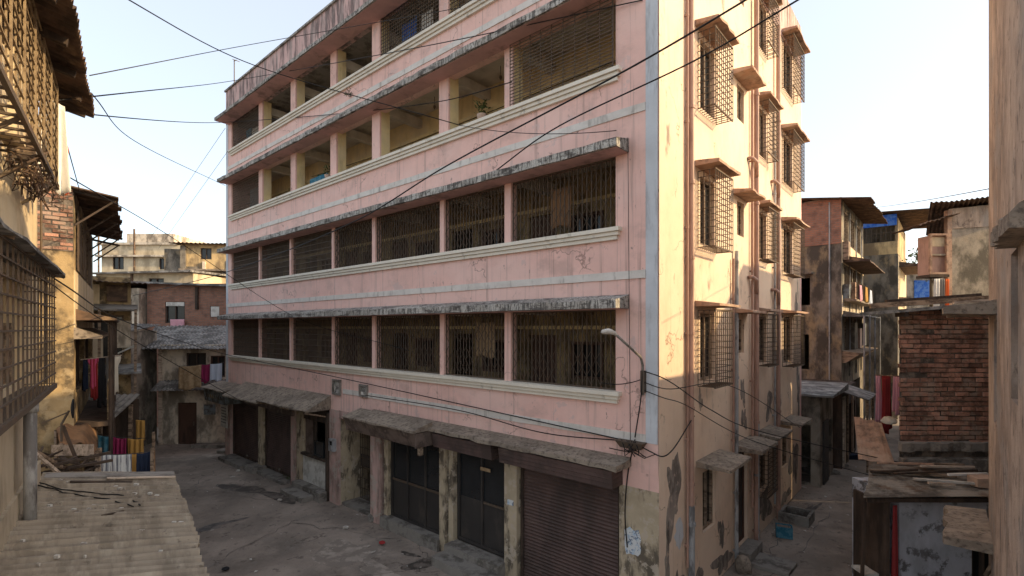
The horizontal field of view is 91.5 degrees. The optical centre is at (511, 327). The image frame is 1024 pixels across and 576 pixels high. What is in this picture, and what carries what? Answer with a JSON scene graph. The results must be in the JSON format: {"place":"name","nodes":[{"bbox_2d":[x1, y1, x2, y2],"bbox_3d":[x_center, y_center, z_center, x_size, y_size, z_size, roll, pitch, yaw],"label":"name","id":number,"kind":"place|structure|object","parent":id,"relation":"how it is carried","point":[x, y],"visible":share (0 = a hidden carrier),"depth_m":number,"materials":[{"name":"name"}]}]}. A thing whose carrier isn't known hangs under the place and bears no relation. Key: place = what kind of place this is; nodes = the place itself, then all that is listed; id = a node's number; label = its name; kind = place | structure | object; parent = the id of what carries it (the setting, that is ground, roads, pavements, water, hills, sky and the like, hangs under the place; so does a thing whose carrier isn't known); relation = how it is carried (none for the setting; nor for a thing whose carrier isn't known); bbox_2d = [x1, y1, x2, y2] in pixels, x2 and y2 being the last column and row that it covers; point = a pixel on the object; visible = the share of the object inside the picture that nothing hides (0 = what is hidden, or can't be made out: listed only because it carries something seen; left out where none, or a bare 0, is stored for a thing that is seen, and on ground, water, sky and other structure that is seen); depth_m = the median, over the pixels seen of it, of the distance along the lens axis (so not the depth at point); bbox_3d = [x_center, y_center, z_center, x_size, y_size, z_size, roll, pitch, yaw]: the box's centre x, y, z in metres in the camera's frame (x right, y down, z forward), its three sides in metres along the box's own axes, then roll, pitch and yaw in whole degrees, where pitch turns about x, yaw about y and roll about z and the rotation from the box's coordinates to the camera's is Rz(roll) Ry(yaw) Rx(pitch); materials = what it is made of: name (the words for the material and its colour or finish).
{"place":"outdoors","nodes":[
{"label":"outdoors","id":0,"kind":"place"},
{"bbox_2d":[95,229,204,271],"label":"cream block","id":1,"kind":"structure","parent":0,"point":[139,252],"depth_m":45.00,"materials":[{"name":"paint"}]},
{"bbox_2d":[38,0,988,275],"label":"sky","id":2,"kind":"structure","parent":0,"point":[895,109],"materials":[{"name":"white"}]},
{"bbox_2d":[144,416,898,575],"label":"street surface","id":3,"kind":"object","parent":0,"point":[283,550],"visible":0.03,"depth_m":14.22,"materials":[{"name":"concrete"}]},
{"bbox_2d":[0,0,94,550],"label":"caged house","id":4,"kind":"structure","parent":3,"relation":"on","point":[41,48],"depth_m":5.11,"materials":[{"name":"paint"}]},
{"bbox_2d":[36,93,70,195],"bbox_3d":[-5.676,-2.256,6.167,0.153,1.208,0.335,0,0,42],"label":"white sheet","id":5,"kind":"object","parent":4,"relation":"hanging from","point":[64,183],"visible":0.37,"depth_m":6.24,"materials":[{"name":"fabric"}]},
{"bbox_2d":[37,179,122,475],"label":"brick topped house","id":6,"kind":"structure","parent":3,"relation":"on","point":[76,224],"depth_m":10.63,"materials":[{"name":"paint"}]},
{"bbox_2d":[76,211,81,274],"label":"window","id":7,"kind":"structure","parent":6,"relation":"in","point":[78,227],"depth_m":11.23,"materials":[{"name":"brown glass"}]},
{"bbox_2d":[81,223,86,279],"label":"window","id":8,"kind":"structure","parent":6,"relation":"in","point":[84,238],"depth_m":12.58,"materials":[{"name":"brown glass"}]},
{"bbox_2d":[80,355,121,359],"bbox_3d":[-10.433,0.755,12.700,0.026,0.081,1.025,0,0,12],"label":"clothes line","id":9,"kind":"object","parent":6,"relation":"attached to","point":[99,357],"visible":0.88,"depth_m":12.61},
{"bbox_2d":[90,358,97,399],"bbox_3d":[-10.479,1.301,12.511,0.085,1.054,0.184,0,0,13],"label":"garment","id":10,"kind":"object","parent":9,"relation":"hanging from","point":[94,393],"visible":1,"depth_m":12.49,"materials":[{"name":"red fabric"}]},
{"bbox_2d":[97,358,105,407],"bbox_3d":[-10.441,1.400,12.702,0.081,1.268,0.166,0,0,14],"label":"garment","id":11,"kind":"object","parent":9,"relation":"hanging from","point":[101,398],"visible":1,"depth_m":12.70,"materials":[{"name":"black fabric"}]},
{"bbox_2d":[54,427,154,471],"bbox_3d":[-8.553,3.946,10.544,1.637,3.789,3.078,0,0,-35],"label":"pole frame","id":12,"kind":"object","parent":3,"relation":"on","point":[97,451],"visible":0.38,"depth_m":10.38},
{"bbox_2d":[37,446,112,473],"bbox_3d":[-7.840,2.517,8.763,1.609,0.745,1.227,0,0,0],"label":"rubble","id":13,"kind":"object","parent":12,"relation":"on","point":[63,460],"visible":0.34,"depth_m":8.68,"materials":[{"name":"brown wood"}]},
{"bbox_2d":[51,444,93,455],"bbox_3d":[-8.011,2.246,9.125,0.029,0.457,1.059,0,0,-6],"label":"board","id":14,"kind":"object","parent":13,"relation":"on","point":[84,449],"visible":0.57,"depth_m":9.17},
{"bbox_2d":[56,423,96,453],"bbox_3d":[-8.951,2.288,10.262,0.647,0.632,2.965,0,0,-40],"label":"tarpaulin","id":15,"kind":"object","parent":12,"relation":"on","point":[84,433],"visible":0.72,"depth_m":10.21,"materials":[{"name":"brown fabric"}]},
{"bbox_2d":[108,451,148,454],"bbox_3d":[-8.111,2.630,10.500,1.078,0.082,0.015,0,0,-11],"label":"clothes line","id":16,"kind":"object","parent":12,"relation":"attached to","point":[126,454],"visible":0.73,"depth_m":10.49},
{"bbox_2d":[101,454,131,471],"bbox_3d":[-8.307,3.094,10.470,0.614,0.915,0.094,0,0,-9],"label":"washing","id":17,"kind":"object","parent":16,"relation":"hanging from","point":[121,463],"visible":0.38,"depth_m":10.47,"materials":[{"name":"fabric"}]},
{"bbox_2d":[136,452,149,471],"bbox_3d":[-7.790,3.073,10.566,0.269,0.914,0.096,0,0,-12],"label":"washing","id":18,"kind":"object","parent":16,"relation":"hanging from","point":[142,462],"visible":0.45,"depth_m":10.55,"materials":[{"name":"blue fabric"}]},
{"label":"clothes line","id":19,"kind":"object","parent":12,"relation":"attached to","visible":0},
{"bbox_2d":[113,437,125,453],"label":"washing","id":20,"kind":"object","parent":19,"relation":"hanging from","point":[119,445],"visible":0.57,"depth_m":12.08,"materials":[{"name":"fabric"}]},
{"bbox_2d":[128,438,143,457],"bbox_3d":[-9.163,3.002,12.156,0.346,0.644,0.127,0,0,-7],"label":"washing","id":21,"kind":"object","parent":19,"relation":"hanging from","point":[135,445],"visible":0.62,"depth_m":12.14,"materials":[{"name":"yellow fabric"}]},
{"bbox_2d":[93,276,150,398],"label":"timber stack house","id":22,"kind":"structure","parent":3,"relation":"on","point":[112,296],"depth_m":18.25,"materials":[{"name":"brown wood"}]},
{"bbox_2d":[93,315,123,358],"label":"window","id":23,"kind":"structure","parent":22,"relation":"in","point":[104,327],"depth_m":18.25,"materials":[{"name":"black glass"}]},
{"bbox_2d":[142,325,225,447],"bbox_3d":[-16.504,2.850,25.979,6.605,6.009,4.456,0,0,-4],"label":"tin roofed hut","id":24,"kind":"object","parent":3,"relation":"on","point":[192,416],"visible":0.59,"depth_m":24.64,"materials":[{"name":"concrete"}]},
{"bbox_2d":[178,402,196,443],"bbox_3d":[-16.009,4.715,24.675,0.900,2.050,0.090,0,0,-4],"label":"door","id":25,"kind":"structure","parent":24,"relation":"in","point":[187,412],"depth_m":24.67,"materials":[{"name":"wood"}]},
{"bbox_2d":[187,353,205,365],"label":"window","id":26,"kind":"structure","parent":24,"relation":"in","point":[195,359],"depth_m":24.73,"materials":[{"name":"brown wood"}]},
{"bbox_3d":[-14.674,1.725,23.600,2.241,0.200,0.019,0,0,0],"label":"clothes line","id":27,"kind":"object","parent":24,"relation":"attached to","visible":0},
{"bbox_2d":[178,365,200,390],"bbox_3d":[-15.212,2.357,23.611,1.075,1.226,0.130,0,0,0],"label":"washing","id":28,"kind":"object","parent":27,"relation":"hanging from","point":[187,381],"visible":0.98,"depth_m":23.59,"materials":[{"name":"beige fabric"}]},
{"bbox_2d":[210,363,221,380],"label":"washing","id":29,"kind":"object","parent":27,"relation":"hanging from","point":[215,372],"visible":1,"depth_m":23.59,"materials":[{"name":"fabric"}]},
{"bbox_2d":[215,484,295,503],"bbox_3d":[-8.876,5.753,17.520,4.392,0.060,0.714,0,0,28],"label":"damp patch","id":30,"kind":"object","parent":3,"relation":"on","point":[257,489],"visible":0.98,"depth_m":17.61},
{"bbox_2d":[312,539,386,566],"bbox_3d":[-4.219,5.767,12.725,1.743,0.040,1.458,0,0,17],"label":"concrete patch","id":31,"kind":"object","parent":3,"relation":"on","point":[342,553],"visible":1,"depth_m":12.78,"materials":[{"name":"concrete"}]},
{"bbox_2d":[360,558,400,575],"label":"concrete patch","id":32,"kind":"object","parent":3,"relation":"on","point":[376,568],"visible":1,"depth_m":11.89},
{"bbox_2d":[400,558,431,569],"bbox_3d":[-2.160,5.749,12.188,1.132,0.023,0.530,0,0,-24],"label":"damp patch","id":33,"kind":"object","parent":3,"relation":"on","point":[421,563],"visible":0.84,"depth_m":12.10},
{"bbox_2d":[735,555,751,574],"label":"rubbish sack","id":34,"kind":"object","parent":3,"relation":"on","point":[743,564],"visible":1,"depth_m":11.65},
{"bbox_2d":[751,552,796,575],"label":"manhole slab","id":35,"kind":"structure","parent":3,"relation":"on","point":[773,564],"depth_m":11.99,"materials":[{"name":"concrete"}]},
{"bbox_2d":[775,523,792,539],"bbox_3d":[7.477,5.590,13.720,0.400,0.300,0.300,0,0,24],"label":"blue crate","id":36,"kind":"object","parent":3,"relation":"on","point":[784,532],"visible":1,"depth_m":13.60,"materials":[{"name":"teal plastic"}]},
{"bbox_2d":[778,505,814,527],"bbox_3d":[8.462,5.650,14.851,0.800,0.380,0.800,0,0,41],"label":"stone trough","id":37,"kind":"object","parent":3,"relation":"on","point":[802,517],"visible":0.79,"depth_m":14.70,"materials":[{"name":"concrete"}]},
{"bbox_2d":[801,380,848,487],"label":"alley shed","id":38,"kind":"structure","parent":3,"relation":"on","point":[817,397],"depth_m":18.25,"materials":[{"name":"grey metal"}]},
{"bbox_2d":[823,418,828,484],"bbox_3d":[11.666,4.590,18.559,0.060,2.300,0.900,0,0,41],"label":"door","id":39,"kind":"structure","parent":38,"relation":"in","point":[826,422],"depth_m":18.35,"materials":[{"name":"brown wood"}]},
{"bbox_2d":[852,462,988,575],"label":"blue hut","id":40,"kind":"object","parent":3,"relation":"on","point":[924,549],"visible":0.56,"depth_m":9.75,"materials":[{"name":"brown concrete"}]},
{"bbox_2d":[853,489,889,575],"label":"side door","id":41,"kind":"structure","parent":40,"relation":"in","point":[871,521],"depth_m":9.97,"materials":[{"name":"brown wood"}]},
{"bbox_2d":[891,505,897,575],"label":"post","id":42,"kind":"object","parent":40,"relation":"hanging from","point":[894,565],"visible":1,"depth_m":9.66,"materials":[{"name":"red wood"}]},
{"bbox_2d":[870,469,956,477],"bbox_3d":[8.385,3.051,10.450,1.580,0.085,0.070,0,0,11],"label":"timber scrap","id":43,"kind":"object","parent":40,"relation":"on","point":[938,475],"visible":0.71,"depth_m":10.35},
{"bbox_2d":[892,469,977,474],"bbox_3d":[8.810,3.001,10.385,1.908,0.066,0.040,0,0,-5],"label":"timber scrap","id":44,"kind":"object","parent":43,"relation":"on","point":[928,472],"visible":1,"depth_m":10.36,"materials":[{"name":"brown wood"}]},
{"bbox_2d":[972,550,988,575],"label":"window","id":45,"kind":"structure","parent":40,"relation":"in","point":[980,561],"depth_m":9.88,"materials":[{"name":"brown wood"}]},
{"bbox_2d":[967,474,988,487],"bbox_3d":[9.433,3.071,9.996,0.433,0.222,0.308,0,0,0],"label":"stone block","id":46,"kind":"object","parent":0,"point":[980,480],"depth_m":9.93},
{"label":"ground","id":47,"kind":"structure","parent":0,"visible":0},
{"bbox_2d":[0,471,208,575],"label":"corrugated shed","id":48,"kind":"structure","parent":47,"relation":"on","point":[120,543],"depth_m":5.46,"materials":[{"name":"metal"}]},
{"bbox_2d":[20,479,183,566],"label":"roof litter","id":49,"kind":"object","parent":48,"relation":"on","point":[56,556],"visible":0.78,"depth_m":6.08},
{"bbox_2d":[44,471,174,478],"bbox_3d":[-6.134,2.270,7.689,1.550,0.280,0.280,0,0,-38],"label":"ridge sheet","id":50,"kind":"object","parent":48,"relation":"on","point":[93,475],"visible":0.86,"depth_m":7.61,"materials":[{"name":"metal"}]},
{"bbox_2d":[85,393,139,470],"bbox_3d":[-12.344,3.857,13.895,2.951,3.968,1.995,0,0,-12],"label":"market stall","id":51,"kind":"object","parent":47,"relation":"on","point":[126,411],"visible":0.11,"depth_m":14.85,"materials":[{"name":"wood"}]},
{"bbox_2d":[131,281,146,329],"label":"plaster balcony house","id":52,"kind":"structure","parent":47,"relation":"on","point":[140,300],"depth_m":28.65,"materials":[{"name":"paint"}]},
{"bbox_2d":[131,323,160,445],"bbox_3d":[-18.705,2.784,23.379,2.601,6.111,3.768,0,0,-10],"label":"timber lean to","id":53,"kind":"object","parent":47,"relation":"on","point":[147,378],"visible":0.14,"depth_m":24.50,"materials":[{"name":"brown wood"}]},
{"bbox_2d":[93,270,225,283],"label":"long cream house","id":54,"kind":"structure","parent":47,"relation":"on","point":[179,276],"depth_m":36.00,"materials":[{"name":"paint"}]},
{"bbox_2d":[139,281,225,426],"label":"brick house","id":55,"kind":"structure","parent":47,"relation":"on","point":[194,304],"depth_m":29.00,"materials":[{"name":"brown brick"}]},
{"bbox_2d":[166,302,184,322],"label":"window","id":56,"kind":"structure","parent":55,"relation":"in","point":[172,312],"depth_m":29.13,"materials":[{"name":"grey wood"}]},
{"bbox_2d":[164,242,225,277],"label":"ochre house","id":57,"kind":"structure","parent":47,"relation":"on","point":[183,257],"depth_m":39.70,"materials":[{"name":"paint"}]},
{"bbox_2d":[200,0,811,575],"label":"apartment block","id":58,"kind":"structure","parent":47,"relation":"on","point":[700,284],"depth_m":12.49,"materials":[{"name":"paint"}]},
{"bbox_2d":[70,177,409,350],"bbox_3d":[-7.144,-0.995,12.340,6.611,3.264,8.869,0,0,27],"label":"overhead cable","id":59,"kind":"object","parent":58,"relation":"attached to","point":[211,263],"visible":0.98,"depth_m":14.09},
{"bbox_2d":[26,81,511,122],"bbox_3d":[-8.366,-5.555,13.534,15.549,6.232,7.835,0,0,43],"label":"overhead cable","id":60,"kind":"object","parent":58,"relation":"attached to","point":[295,117],"visible":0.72,"depth_m":12.95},
{"bbox_2d":[89,7,460,75],"bbox_3d":[-5.236,-5.592,11.028,6.605,4.125,4.839,0,0,-44],"label":"overhead cable","id":61,"kind":"object","parent":58,"relation":"attached to","point":[257,43],"visible":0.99,"depth_m":11.80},
{"bbox_2d":[129,0,460,125],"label":"overhead cable","id":62,"kind":"object","parent":58,"relation":"attached to","point":[279,73],"visible":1,"depth_m":11.80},
{"bbox_2d":[55,278,618,438],"bbox_3d":[-5.719,0.533,14.354,8.869,3.221,16.557,0,0,-30],"label":"overhead cable","id":63,"kind":"object","parent":58,"relation":"attached to","point":[334,376],"visible":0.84,"depth_m":12.00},
{"bbox_2d":[58,0,642,100],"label":"overhead cable","id":64,"kind":"object","parent":58,"relation":"attached to","point":[358,58],"visible":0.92,"depth_m":11.12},
{"bbox_2d":[391,441,438,534],"bbox_3d":[-2.621,4.250,13.831,2.330,2.420,0.100,0,0,41],"label":"shop door","id":65,"kind":"structure","parent":58,"relation":"in","point":[414,478],"depth_m":13.86,"materials":[{"name":"black metal"}]},
{"bbox_2d":[416,338,433,366],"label":"corridor window","id":66,"kind":"structure","parent":58,"relation":"in","point":[416,338],"depth_m":16.09,"materials":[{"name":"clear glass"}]},
{"bbox_2d":[133,0,746,295],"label":"overhead cable","id":67,"kind":"object","parent":58,"relation":"attached to","point":[681,38],"visible":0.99,"depth_m":9.21,"materials":[{"name":"rubber"}]},
{"bbox_2d":[457,452,503,556],"bbox_3d":[-0.711,4.200,12.157,1.730,2.320,0.115,0,0,41],"label":"shop door","id":68,"kind":"structure","parent":58,"relation":"in","point":[480,481],"depth_m":12.14,"materials":[{"name":"black metal"}]},
{"bbox_2d":[476,322,493,357],"bbox_3d":[-0.680,0.317,12.883,0.701,0.955,0.112,0,0,42],"label":"washing","id":69,"kind":"object","parent":58,"relation":"hanging from","point":[484,339],"visible":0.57,"depth_m":12.82,"materials":[{"name":"beige fabric"}]},
{"bbox_2d":[365,395,615,440],"bbox_3d":[-1.028,2.115,12.028,8.504,0.273,0.059,0,0,39],"label":"overhead cable","id":70,"kind":"object","parent":58,"relation":"attached to","point":[498,420],"visible":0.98,"depth_m":11.37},
{"bbox_2d":[483,340,503,372],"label":"corridor window","id":71,"kind":"structure","parent":58,"relation":"in","point":[497,340],"depth_m":13.95,"materials":[{"name":"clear glass"}]},
{"bbox_2d":[533,335,555,382],"bbox_3d":[0.865,1.180,12.982,0.900,1.980,0.040,0,0,41],"label":"corridor door","id":72,"kind":"structure","parent":58,"relation":"in","point":[545,336],"depth_m":12.97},
{"bbox_2d":[533,215,555,237],"bbox_3d":[0.865,-1.920,12.982,0.900,1.980,0.040,0,0,41],"label":"corridor door","id":73,"kind":"structure","parent":58,"relation":"in","point":[541,222],"depth_m":13.02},
{"bbox_2d":[550,184,571,228],"bbox_3d":[1.102,-2.685,11.199,0.602,0.950,0.112,0,0,43],"label":"washing","id":74,"kind":"object","parent":58,"relation":"hanging from","point":[558,206],"visible":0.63,"depth_m":11.15,"materials":[{"name":"brown fabric"}]},
{"bbox_2d":[571,341,603,380],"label":"corridor window","id":75,"kind":"structure","parent":58,"relation":"in","point":[575,343],"depth_m":12.08,"materials":[{"name":"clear glass"}]},
{"bbox_2d":[571,210,603,232],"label":"corridor window","id":76,"kind":"structure","parent":58,"relation":"in","point":[593,213],"depth_m":12.08,"materials":[{"name":"black glass"}]},
{"bbox_2d":[601,328,645,394],"bbox_3d":[1.979,0.627,8.802,1.261,1.228,0.098,0,0,-41],"label":"street lamp","id":77,"kind":"object","parent":58,"relation":"attached to","point":[614,333],"visible":1,"depth_m":9.04,"materials":[{"name":"metal"}]},
{"bbox_2d":[644,371,897,461],"bbox_3d":[5.689,1.988,10.759,7.314,2.417,1.442,0,0,-21],"label":"overhead cable","id":78,"kind":"object","parent":77,"relation":"attached to","point":[751,428],"visible":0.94,"depth_m":11.38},
{"bbox_2d":[609,438,654,458],"bbox_3d":[2.187,2.237,9.244,0.967,0.307,0.259,0,0,41],"label":"junction box","id":79,"kind":"object","parent":58,"relation":"attached to","point":[630,445],"visible":1,"depth_m":9.17,"materials":[{"name":"metal"}]},
{"bbox_2d":[496,0,798,169],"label":"overhead cable","id":80,"kind":"object","parent":58,"relation":"attached to","point":[772,15],"visible":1,"depth_m":8.62,"materials":[{"name":"rubber"}]},
{"bbox_2d":[695,14,739,124],"bbox_3d":[4.338,-5.455,10.685,0.676,1.810,1.300,0,0,41],"label":"window","id":81,"kind":"structure","parent":58,"relation":"in","point":[718,32],"depth_m":10.62,"materials":[{"name":"brown metal"}]},
{"bbox_2d":[695,301,740,388],"bbox_3d":[4.334,0.345,10.681,0.675,1.810,1.311,0,0,41],"label":"window","id":82,"kind":"structure","parent":58,"relation":"in","point":[705,329],"depth_m":10.71,"materials":[{"name":"brown metal"}]},
{"bbox_2d":[695,158,740,253],"bbox_3d":[4.337,-2.555,10.683,0.676,1.810,1.321,0,0,41],"label":"window","id":83,"kind":"structure","parent":58,"relation":"in","point":[716,168],"depth_m":10.64,"materials":[{"name":"brown metal"}]},
{"bbox_2d":[696,449,751,529],"bbox_3d":[4.472,3.580,10.692,0.869,1.620,1.422,0,0,41],"label":"window","id":84,"kind":"structure","parent":58,"relation":"in","point":[719,460],"depth_m":10.85,"materials":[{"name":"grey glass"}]},
{"bbox_2d":[732,188,765,235],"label":"window","id":85,"kind":"structure","parent":58,"relation":"in","point":[748,195],"depth_m":12.50,"materials":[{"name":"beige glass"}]},
{"bbox_2d":[732,65,766,120],"bbox_3d":[5.860,-5.720,12.468,0.627,1.120,1.210,0,0,41],"label":"window","id":86,"kind":"structure","parent":58,"relation":"in","point":[749,77],"depth_m":12.44,"materials":[{"name":"brown glass"}]},
{"bbox_2d":[738,435,777,561],"bbox_3d":[6.041,4.315,12.540,0.844,2.950,1.471,0,0,41],"label":"side door","id":87,"kind":"structure","parent":58,"relation":"in","point":[751,548],"depth_m":12.63,"materials":[{"name":"grey concrete"}]},
{"bbox_2d":[759,307,782,366],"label":"window","id":88,"kind":"structure","parent":58,"relation":"in","point":[773,319],"depth_m":13.99,"materials":[{"name":"brown metal"}]},
{"bbox_2d":[759,200,782,263],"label":"window","id":89,"kind":"structure","parent":58,"relation":"in","point":[769,206],"depth_m":13.99,"materials":[{"name":"brown metal"}]},
{"bbox_2d":[759,0,782,59],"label":"window","id":90,"kind":"structure","parent":58,"relation":"in","point":[773,5],"depth_m":14.07,"materials":[{"name":"brown metal"}]},
{"bbox_2d":[759,91,783,163],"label":"window","id":91,"kind":"structure","parent":58,"relation":"in","point":[767,99],"depth_m":13.90,"materials":[{"name":"brown glass"}]},
{"bbox_2d":[760,425,792,499],"bbox_3d":[7.212,3.755,13.895,0.793,1.830,1.517,0,0,41],"label":"window","id":92,"kind":"structure","parent":58,"relation":"in","point":[784,432],"depth_m":14.00,"materials":[{"name":"brown metal"}]},
{"bbox_2d":[781,309,808,367],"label":"window","id":93,"kind":"structure","parent":58,"relation":"in","point":[786,328],"depth_m":16.28,"materials":[{"name":"brown glass"}]},
{"bbox_2d":[781,217,809,277],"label":"window","id":94,"kind":"structure","parent":58,"relation":"in","point":[796,223],"depth_m":16.28,"materials":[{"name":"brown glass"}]},
{"bbox_2d":[781,123,809,192],"bbox_3d":[9.183,-5.465,16.286,0.622,1.830,1.912,0,0,41],"label":"window","id":95,"kind":"structure","parent":58,"relation":"in","point":[793,131],"depth_m":16.26,"materials":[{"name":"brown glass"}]},
{"bbox_2d":[782,25,810,103],"bbox_3d":[9.178,-8.465,16.276,0.627,1.830,1.915,0,0,41],"label":"window","id":96,"kind":"structure","parent":58,"relation":"in","point":[793,35],"depth_m":16.20,"materials":[{"name":"brown glass"}]},
{"bbox_2d":[781,414,811,465],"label":"window","id":97,"kind":"structure","parent":58,"relation":"in","point":[797,420],"depth_m":16.07,"materials":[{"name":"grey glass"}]},
{"bbox_2d":[801,378,875,472],"bbox_3d":[14.115,4.120,22.328,3.600,3.440,4.500,0,0,41],"label":"plank stall","id":98,"kind":"object","parent":47,"relation":"on","point":[844,415],"visible":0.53,"depth_m":20.52,"materials":[{"name":"grey wood"}]},
{"bbox_2d":[801,197,887,420],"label":"brick top house","id":99,"kind":"structure","parent":47,"relation":"on","point":[838,266],"depth_m":25.34,"materials":[{"name":"paint"}]},
{"bbox_2d":[854,417,893,461],"bbox_3d":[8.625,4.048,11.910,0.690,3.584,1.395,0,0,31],"label":"plywood sheet","id":100,"kind":"object","parent":47,"relation":"on","point":[871,439],"visible":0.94,"depth_m":11.87,"materials":[{"name":"brown wood"}]},
{"bbox_2d":[863,208,928,418],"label":"terrace house","id":101,"kind":"structure","parent":47,"relation":"on","point":[884,248],"depth_m":31.93,"materials":[{"name":"paint"}]},
{"bbox_2d":[860,303,988,472],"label":"alley brick house","id":102,"kind":"structure","parent":47,"relation":"on","point":[943,383],"depth_m":11.18,"materials":[{"name":"brick"}]},
{"bbox_2d":[869,295,988,307],"bbox_3d":[10.140,-0.624,11.900,2.700,0.290,0.120,0,0,22],"label":"plank","id":103,"kind":"object","parent":102,"relation":"on","point":[912,303],"visible":0.64,"depth_m":11.95,"materials":[{"name":"wood"}]},
{"bbox_2d":[885,293,981,301],"bbox_3d":[10.515,-0.695,12.500,1.956,0.290,0.160,0,0,18],"label":"plank","id":104,"kind":"object","parent":102,"relation":"on","point":[938,297],"visible":0.36,"depth_m":12.41,"materials":[{"name":"brown wood"}]},
{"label":"clothes line","id":105,"kind":"object","parent":102,"relation":"attached to","visible":0},
{"bbox_2d":[875,375,881,422],"bbox_3d":[9.210,1.806,12.550,0.179,1.212,0.139,0,0,-14],"label":"washing","id":106,"kind":"object","parent":105,"relation":"hanging from","point":[878,413],"visible":0.97,"depth_m":12.49,"materials":[{"name":"fabric"}]},
{"bbox_2d":[885,376,891,431],"bbox_3d":[9.292,1.873,12.292,0.177,1.367,0.118,0,0,-13],"label":"washing","id":107,"kind":"object","parent":105,"relation":"hanging from","point":[888,410],"visible":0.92,"depth_m":12.28,"materials":[{"name":"red fabric"}]},
{"bbox_2d":[892,376,898,415],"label":"washing","id":108,"kind":"object","parent":105,"relation":"hanging from","point":[895,402],"visible":0.71,"depth_m":12.10,"materials":[{"name":"fabric"}]},
{"bbox_2d":[906,274,943,308],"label":"end shack","id":109,"kind":"structure","parent":47,"relation":"on","point":[917,288],"depth_m":40.80,"materials":[{"name":"blue fabric"}]},
{"bbox_2d":[893,196,988,304],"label":"grey plaster house","id":110,"kind":"structure","parent":47,"relation":"on","point":[953,246],"depth_m":16.00,"materials":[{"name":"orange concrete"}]},
{"bbox_2d":[942,0,1023,575],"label":"plaster house","id":111,"kind":"structure","parent":47,"relation":"on","point":[998,537],"depth_m":5.70,"materials":[{"name":"paint"}]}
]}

